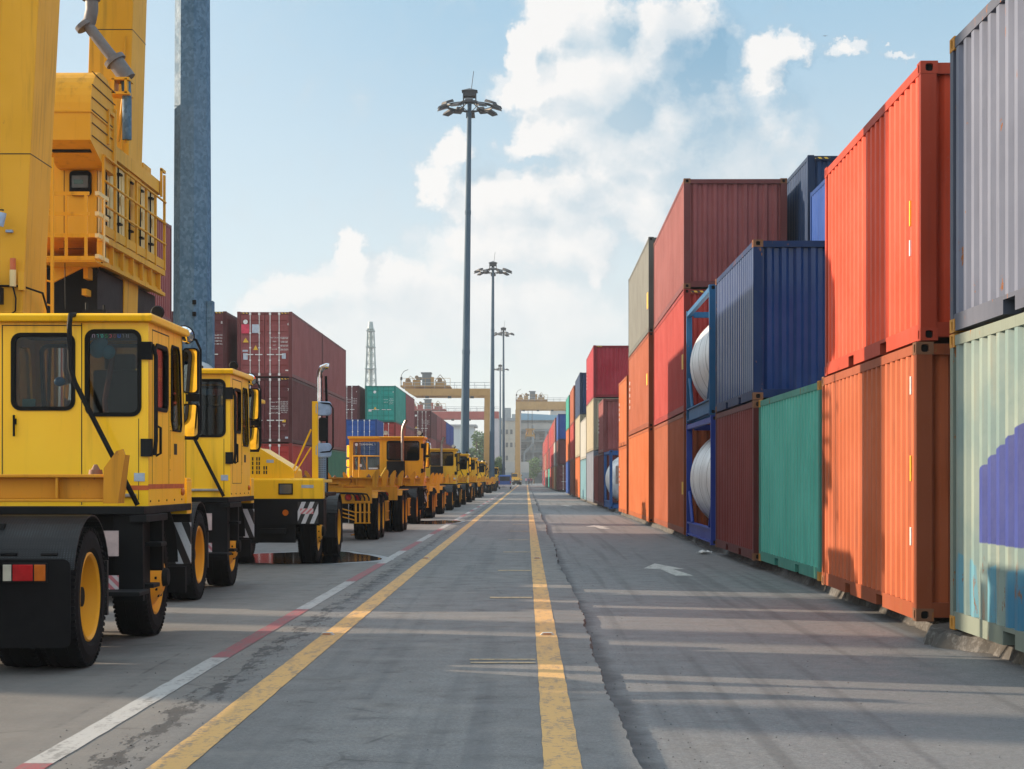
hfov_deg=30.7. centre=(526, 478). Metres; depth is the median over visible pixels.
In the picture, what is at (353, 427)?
door
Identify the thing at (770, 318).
shipping container
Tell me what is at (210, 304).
service door
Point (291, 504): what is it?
terminal tractor
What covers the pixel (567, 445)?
shipping container
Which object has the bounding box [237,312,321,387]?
shipping container
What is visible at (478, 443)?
tree
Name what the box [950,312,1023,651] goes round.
shipping container
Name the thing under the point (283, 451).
door
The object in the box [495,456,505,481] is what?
tree
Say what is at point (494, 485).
skeletal trailer
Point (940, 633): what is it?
concrete plinth
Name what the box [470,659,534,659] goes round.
road tick
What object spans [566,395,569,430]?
shipping container
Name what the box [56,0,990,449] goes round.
sky
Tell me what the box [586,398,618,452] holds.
shipping container
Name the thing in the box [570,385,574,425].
shipping container
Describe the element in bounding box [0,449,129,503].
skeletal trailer
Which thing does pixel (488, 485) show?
skeletal trailer
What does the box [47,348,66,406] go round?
shipping container
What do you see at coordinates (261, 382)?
door
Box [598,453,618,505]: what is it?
shipping container
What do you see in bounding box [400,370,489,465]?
gantry crane
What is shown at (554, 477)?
shipping container
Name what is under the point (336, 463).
shipping container
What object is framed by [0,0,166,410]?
gantry crane
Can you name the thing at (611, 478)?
tank container
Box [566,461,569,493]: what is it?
shipping container
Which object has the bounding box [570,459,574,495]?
shipping container
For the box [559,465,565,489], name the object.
door
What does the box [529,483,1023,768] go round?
ground
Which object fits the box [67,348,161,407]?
shipping container
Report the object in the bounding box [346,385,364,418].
shipping container
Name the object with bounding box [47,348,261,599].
terminal tractor
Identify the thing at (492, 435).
light mast
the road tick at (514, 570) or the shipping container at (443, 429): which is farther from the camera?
the shipping container at (443, 429)
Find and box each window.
[521,434,526,439]
[521,445,526,450]
[539,434,543,439]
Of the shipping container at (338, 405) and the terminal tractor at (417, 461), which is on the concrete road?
the terminal tractor at (417, 461)
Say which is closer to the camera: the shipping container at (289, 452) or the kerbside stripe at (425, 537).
the kerbside stripe at (425, 537)
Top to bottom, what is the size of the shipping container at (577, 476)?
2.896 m
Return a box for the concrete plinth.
[567,493,1023,666]
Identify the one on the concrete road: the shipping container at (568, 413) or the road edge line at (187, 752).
the road edge line at (187, 752)
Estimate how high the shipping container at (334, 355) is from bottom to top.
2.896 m
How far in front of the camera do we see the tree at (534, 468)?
558.06 m
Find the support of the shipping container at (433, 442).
on the shipping container
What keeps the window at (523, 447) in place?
in the industrial building at (531, 447)
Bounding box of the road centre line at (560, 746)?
[527,485,581,768]
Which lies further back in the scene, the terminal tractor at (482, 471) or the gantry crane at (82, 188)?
the terminal tractor at (482, 471)
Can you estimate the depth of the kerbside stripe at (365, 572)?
28.24 m
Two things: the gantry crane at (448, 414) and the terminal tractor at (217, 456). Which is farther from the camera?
the gantry crane at (448, 414)
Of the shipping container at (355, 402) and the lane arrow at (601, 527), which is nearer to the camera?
the lane arrow at (601, 527)
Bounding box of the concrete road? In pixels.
[0,484,641,768]
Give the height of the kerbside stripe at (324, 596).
0.001 m
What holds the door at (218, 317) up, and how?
in the shipping container at (225, 338)
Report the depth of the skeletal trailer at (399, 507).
50.09 m
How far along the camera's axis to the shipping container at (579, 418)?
135.45 m
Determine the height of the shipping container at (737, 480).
2.591 m
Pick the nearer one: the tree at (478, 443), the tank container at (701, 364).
the tank container at (701, 364)
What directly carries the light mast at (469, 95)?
on the concrete road
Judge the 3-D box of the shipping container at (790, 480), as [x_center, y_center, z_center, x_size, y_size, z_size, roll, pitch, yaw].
[4.984,0.025,27.129,2.438,2.591,6.058,0,0,0]
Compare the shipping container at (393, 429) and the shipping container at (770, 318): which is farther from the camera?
the shipping container at (393, 429)
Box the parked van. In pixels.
[499,475,510,488]
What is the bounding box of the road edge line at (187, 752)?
[146,485,518,768]
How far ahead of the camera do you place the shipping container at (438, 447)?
220.08 m
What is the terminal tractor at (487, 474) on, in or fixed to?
on the concrete road
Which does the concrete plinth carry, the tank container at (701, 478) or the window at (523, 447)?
the tank container at (701, 478)
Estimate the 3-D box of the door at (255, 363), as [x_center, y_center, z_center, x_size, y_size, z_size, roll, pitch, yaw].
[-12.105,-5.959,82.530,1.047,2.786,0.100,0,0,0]
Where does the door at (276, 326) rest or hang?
in the shipping container at (279, 344)
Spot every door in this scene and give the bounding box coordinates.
[192,300,214,367]
[215,314,222,367]
[241,313,264,375]
[249,378,264,438]
[265,313,288,375]
[265,378,288,440]
[265,444,288,460]
[346,386,356,418]
[347,420,360,447]
[361,420,374,454]
[367,386,379,419]
[381,386,393,420]
[383,423,393,456]
[415,411,419,435]
[420,411,429,435]
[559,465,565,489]
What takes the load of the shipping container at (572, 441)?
on the shipping container at (572, 477)
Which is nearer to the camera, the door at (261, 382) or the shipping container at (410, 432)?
the door at (261, 382)
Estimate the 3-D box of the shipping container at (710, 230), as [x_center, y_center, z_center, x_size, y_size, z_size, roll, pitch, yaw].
[4.989,-5.792,50.096,2.438,2.591,12.192,0,0,1]
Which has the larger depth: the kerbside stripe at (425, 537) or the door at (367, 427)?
the door at (367, 427)
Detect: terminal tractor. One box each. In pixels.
[0,303,201,666]
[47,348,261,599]
[220,363,342,561]
[346,420,429,522]
[404,437,459,509]
[428,442,470,504]
[439,455,478,500]
[459,460,486,495]
[479,461,488,478]
[479,464,498,490]
[511,471,521,484]
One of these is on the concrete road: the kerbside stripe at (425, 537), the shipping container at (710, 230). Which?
the kerbside stripe at (425, 537)
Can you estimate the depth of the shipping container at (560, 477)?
212.04 m
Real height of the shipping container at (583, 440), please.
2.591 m
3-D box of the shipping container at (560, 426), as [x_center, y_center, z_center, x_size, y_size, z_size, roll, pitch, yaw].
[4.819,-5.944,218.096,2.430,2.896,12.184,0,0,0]
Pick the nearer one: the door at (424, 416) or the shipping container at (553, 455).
the door at (424, 416)
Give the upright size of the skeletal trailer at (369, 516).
1.645 m
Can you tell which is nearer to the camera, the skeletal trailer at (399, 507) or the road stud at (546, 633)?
the road stud at (546, 633)
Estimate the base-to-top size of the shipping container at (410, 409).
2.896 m
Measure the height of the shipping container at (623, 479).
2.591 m
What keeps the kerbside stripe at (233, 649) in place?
on the concrete road
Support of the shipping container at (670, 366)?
on the shipping container at (670, 474)
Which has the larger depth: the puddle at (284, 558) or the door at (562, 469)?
the door at (562, 469)
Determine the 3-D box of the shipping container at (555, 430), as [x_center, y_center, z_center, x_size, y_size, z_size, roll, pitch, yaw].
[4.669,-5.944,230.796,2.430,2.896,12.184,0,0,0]
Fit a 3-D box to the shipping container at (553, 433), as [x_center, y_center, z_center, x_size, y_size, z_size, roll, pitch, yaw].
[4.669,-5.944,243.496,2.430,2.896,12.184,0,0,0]
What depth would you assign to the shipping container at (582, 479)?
121.49 m
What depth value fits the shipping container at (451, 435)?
258.25 m
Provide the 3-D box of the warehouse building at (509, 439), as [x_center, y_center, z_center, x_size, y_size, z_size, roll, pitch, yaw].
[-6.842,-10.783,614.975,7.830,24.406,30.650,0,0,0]
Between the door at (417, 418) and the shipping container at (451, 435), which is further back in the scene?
the shipping container at (451, 435)
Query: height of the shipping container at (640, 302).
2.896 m
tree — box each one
[469,430,483,465]
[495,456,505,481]
[527,457,540,483]
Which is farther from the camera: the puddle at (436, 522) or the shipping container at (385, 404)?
the shipping container at (385, 404)
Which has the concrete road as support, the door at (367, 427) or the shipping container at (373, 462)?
the shipping container at (373, 462)
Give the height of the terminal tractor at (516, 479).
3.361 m
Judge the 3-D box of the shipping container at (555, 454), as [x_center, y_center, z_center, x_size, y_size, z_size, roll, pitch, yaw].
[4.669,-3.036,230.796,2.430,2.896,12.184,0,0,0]
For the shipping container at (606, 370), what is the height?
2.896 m
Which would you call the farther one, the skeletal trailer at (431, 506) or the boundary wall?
the boundary wall
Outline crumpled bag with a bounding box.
[697,550,711,553]
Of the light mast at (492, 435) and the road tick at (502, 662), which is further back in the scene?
the light mast at (492, 435)
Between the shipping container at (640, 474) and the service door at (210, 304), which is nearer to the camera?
the service door at (210, 304)
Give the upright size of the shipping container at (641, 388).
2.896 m
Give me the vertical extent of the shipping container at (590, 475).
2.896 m
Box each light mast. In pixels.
[173,0,214,404]
[437,71,501,500]
[474,256,511,480]
[494,323,513,474]
[494,364,508,457]
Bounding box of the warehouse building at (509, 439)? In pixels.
[501,408,514,461]
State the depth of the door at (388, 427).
148.05 m
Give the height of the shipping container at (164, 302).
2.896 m
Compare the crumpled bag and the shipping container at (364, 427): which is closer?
the crumpled bag
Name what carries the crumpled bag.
on the ground
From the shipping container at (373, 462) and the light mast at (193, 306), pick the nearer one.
the light mast at (193, 306)
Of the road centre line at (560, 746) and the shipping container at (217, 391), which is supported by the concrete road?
the road centre line at (560, 746)
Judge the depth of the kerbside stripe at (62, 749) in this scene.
11.17 m
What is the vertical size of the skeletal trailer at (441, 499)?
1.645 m
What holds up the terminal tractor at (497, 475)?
on the concrete road
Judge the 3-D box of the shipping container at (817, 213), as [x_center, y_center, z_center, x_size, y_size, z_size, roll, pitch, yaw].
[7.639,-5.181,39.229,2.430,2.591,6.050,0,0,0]
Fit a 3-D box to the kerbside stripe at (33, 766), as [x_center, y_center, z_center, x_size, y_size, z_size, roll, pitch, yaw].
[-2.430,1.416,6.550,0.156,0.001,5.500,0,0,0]
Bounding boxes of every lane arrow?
[586,525,608,528]
[645,563,692,575]
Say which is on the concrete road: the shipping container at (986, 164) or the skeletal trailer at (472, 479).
the skeletal trailer at (472, 479)
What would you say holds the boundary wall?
on the ground
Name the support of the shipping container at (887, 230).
on the shipping container at (885, 481)
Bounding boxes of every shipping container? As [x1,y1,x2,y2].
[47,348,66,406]
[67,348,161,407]
[147,216,171,321]
[172,311,236,369]
[212,389,236,395]
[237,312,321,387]
[249,377,315,446]
[261,443,311,476]
[322,334,345,400]
[322,391,345,450]
[328,450,345,476]
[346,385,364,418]
[346,419,382,457]
[346,458,379,469]
[365,386,405,426]
[383,422,405,459]
[406,394,414,429]
[406,427,414,456]
[415,411,436,439]
[415,438,436,464]
[437,416,441,441]
[437,441,440,464]
[442,419,445,443]
[446,422,449,445]
[450,425,453,446]
[552,421,553,444]
[552,444,553,466]
[552,467,553,488]
[554,417,556,442]
[554,442,555,465]
[554,466,555,489]
[556,414,565,440]
[556,439,565,465]
[556,465,565,490]
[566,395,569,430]
[566,428,569,461]
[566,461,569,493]
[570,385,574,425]
[570,422,574,459]
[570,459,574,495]
[575,372,585,419]
[575,414,585,457]
[575,457,579,497]
[580,417,585,459]
[580,459,585,499]
[586,345,627,405]
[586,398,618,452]
[586,450,597,502]
[594,455,597,503]
[598,399,619,453]
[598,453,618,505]
[619,375,627,446]
[619,445,627,513]
[628,237,656,357]
[628,332,653,435]
[628,427,653,521]
[654,178,786,329]
[654,289,708,425]
[654,412,709,534]
[715,239,824,412]
[715,400,758,559]
[759,380,821,580]
[787,155,837,240]
[810,179,824,240]
[821,342,949,620]
[825,61,950,375]
[950,0,1023,333]
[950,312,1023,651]
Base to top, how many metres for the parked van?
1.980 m
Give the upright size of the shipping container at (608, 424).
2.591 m
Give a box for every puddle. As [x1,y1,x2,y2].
[238,551,381,563]
[407,520,460,523]
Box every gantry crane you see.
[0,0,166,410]
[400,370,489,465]
[412,397,499,472]
[515,389,567,484]
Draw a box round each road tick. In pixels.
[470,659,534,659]
[471,662,534,662]
[490,597,531,597]
[498,570,530,570]
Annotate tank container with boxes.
[604,450,618,508]
[686,284,715,422]
[686,415,715,544]
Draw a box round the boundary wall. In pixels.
[505,462,528,483]
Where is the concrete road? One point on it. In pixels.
(436, 629)
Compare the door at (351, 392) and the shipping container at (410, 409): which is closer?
the door at (351, 392)
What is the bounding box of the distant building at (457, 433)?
[450,424,477,449]
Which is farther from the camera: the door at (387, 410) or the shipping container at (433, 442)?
the shipping container at (433, 442)
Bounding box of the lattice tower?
[364,322,376,388]
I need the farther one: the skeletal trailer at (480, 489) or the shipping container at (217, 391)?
the skeletal trailer at (480, 489)
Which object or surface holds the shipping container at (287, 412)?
on the shipping container at (289, 452)
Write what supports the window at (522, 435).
in the industrial building at (531, 447)
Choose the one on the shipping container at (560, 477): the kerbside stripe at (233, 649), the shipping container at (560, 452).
the shipping container at (560, 452)
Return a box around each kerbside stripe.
[14,763,52,768]
[24,657,228,762]
[213,609,308,656]
[297,581,355,608]
[347,563,385,580]
[379,551,405,562]
[400,541,421,550]
[417,534,433,540]
[430,528,443,533]
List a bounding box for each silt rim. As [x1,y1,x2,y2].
[240,551,392,564]
[407,520,464,524]
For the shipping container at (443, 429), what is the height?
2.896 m
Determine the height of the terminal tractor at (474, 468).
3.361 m
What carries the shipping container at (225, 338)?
on the shipping container at (217, 391)
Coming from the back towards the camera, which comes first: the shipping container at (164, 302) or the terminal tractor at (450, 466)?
the terminal tractor at (450, 466)
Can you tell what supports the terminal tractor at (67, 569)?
on the concrete road
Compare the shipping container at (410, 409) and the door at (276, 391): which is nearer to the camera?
the door at (276, 391)
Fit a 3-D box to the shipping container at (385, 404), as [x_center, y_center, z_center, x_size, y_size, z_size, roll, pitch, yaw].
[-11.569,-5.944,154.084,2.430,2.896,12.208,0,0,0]
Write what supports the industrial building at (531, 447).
on the ground
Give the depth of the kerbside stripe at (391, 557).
33.63 m
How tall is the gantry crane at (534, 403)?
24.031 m
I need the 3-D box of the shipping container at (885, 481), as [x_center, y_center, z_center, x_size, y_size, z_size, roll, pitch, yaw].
[4.869,0.025,20.299,2.439,2.591,6.058,0,0,1]
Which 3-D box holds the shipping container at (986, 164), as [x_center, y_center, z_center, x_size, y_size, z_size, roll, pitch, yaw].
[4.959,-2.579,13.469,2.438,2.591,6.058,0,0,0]
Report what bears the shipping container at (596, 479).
on the concrete plinth
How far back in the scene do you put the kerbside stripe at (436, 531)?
50.25 m
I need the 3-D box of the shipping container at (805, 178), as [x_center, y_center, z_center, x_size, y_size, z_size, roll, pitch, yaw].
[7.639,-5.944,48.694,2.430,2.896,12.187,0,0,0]
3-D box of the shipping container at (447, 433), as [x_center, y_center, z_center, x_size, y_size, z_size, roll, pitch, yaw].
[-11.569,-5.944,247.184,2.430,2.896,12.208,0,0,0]
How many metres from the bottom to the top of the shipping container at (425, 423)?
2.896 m
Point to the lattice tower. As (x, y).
(371, 339)
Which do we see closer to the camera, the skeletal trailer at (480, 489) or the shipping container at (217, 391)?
the shipping container at (217, 391)
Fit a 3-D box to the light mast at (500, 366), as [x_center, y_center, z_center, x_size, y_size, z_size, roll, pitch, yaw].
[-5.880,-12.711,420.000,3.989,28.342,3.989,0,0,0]
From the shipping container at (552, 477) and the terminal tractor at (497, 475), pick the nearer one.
the terminal tractor at (497, 475)
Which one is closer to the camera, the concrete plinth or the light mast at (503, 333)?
the concrete plinth
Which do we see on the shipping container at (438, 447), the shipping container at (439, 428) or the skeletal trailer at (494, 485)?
the shipping container at (439, 428)
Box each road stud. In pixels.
[320,632,334,634]
[540,632,553,634]
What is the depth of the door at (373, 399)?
148.05 m
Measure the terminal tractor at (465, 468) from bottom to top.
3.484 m
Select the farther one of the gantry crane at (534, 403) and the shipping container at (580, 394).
the gantry crane at (534, 403)
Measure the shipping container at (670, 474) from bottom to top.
2.896 m
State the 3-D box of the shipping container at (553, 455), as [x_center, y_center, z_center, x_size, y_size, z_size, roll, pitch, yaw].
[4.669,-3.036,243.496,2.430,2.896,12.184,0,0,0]
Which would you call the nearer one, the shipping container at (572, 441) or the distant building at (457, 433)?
the shipping container at (572, 441)
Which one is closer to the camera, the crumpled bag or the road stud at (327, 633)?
the road stud at (327, 633)
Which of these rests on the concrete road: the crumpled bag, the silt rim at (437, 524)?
the silt rim at (437, 524)
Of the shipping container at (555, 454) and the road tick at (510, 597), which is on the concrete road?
the road tick at (510, 597)
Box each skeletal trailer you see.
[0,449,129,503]
[296,469,395,538]
[304,471,424,530]
[421,473,440,517]
[426,473,453,513]
[454,474,467,506]
[466,475,476,501]
[475,476,484,497]
[486,477,493,492]
[491,477,497,490]
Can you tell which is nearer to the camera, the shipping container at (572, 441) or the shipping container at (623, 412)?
the shipping container at (623, 412)
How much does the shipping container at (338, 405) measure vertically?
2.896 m
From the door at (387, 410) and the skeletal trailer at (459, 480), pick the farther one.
the door at (387, 410)
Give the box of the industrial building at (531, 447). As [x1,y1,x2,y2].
[521,413,556,482]
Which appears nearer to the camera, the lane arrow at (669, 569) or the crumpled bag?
the lane arrow at (669, 569)
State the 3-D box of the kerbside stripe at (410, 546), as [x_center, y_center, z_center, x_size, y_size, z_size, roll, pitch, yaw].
[-2.430,1.416,39.550,0.157,0.001,5.500,0,0,0]
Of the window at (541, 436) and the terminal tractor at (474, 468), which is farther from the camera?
the window at (541, 436)
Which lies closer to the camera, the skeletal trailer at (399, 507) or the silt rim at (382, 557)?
the silt rim at (382, 557)

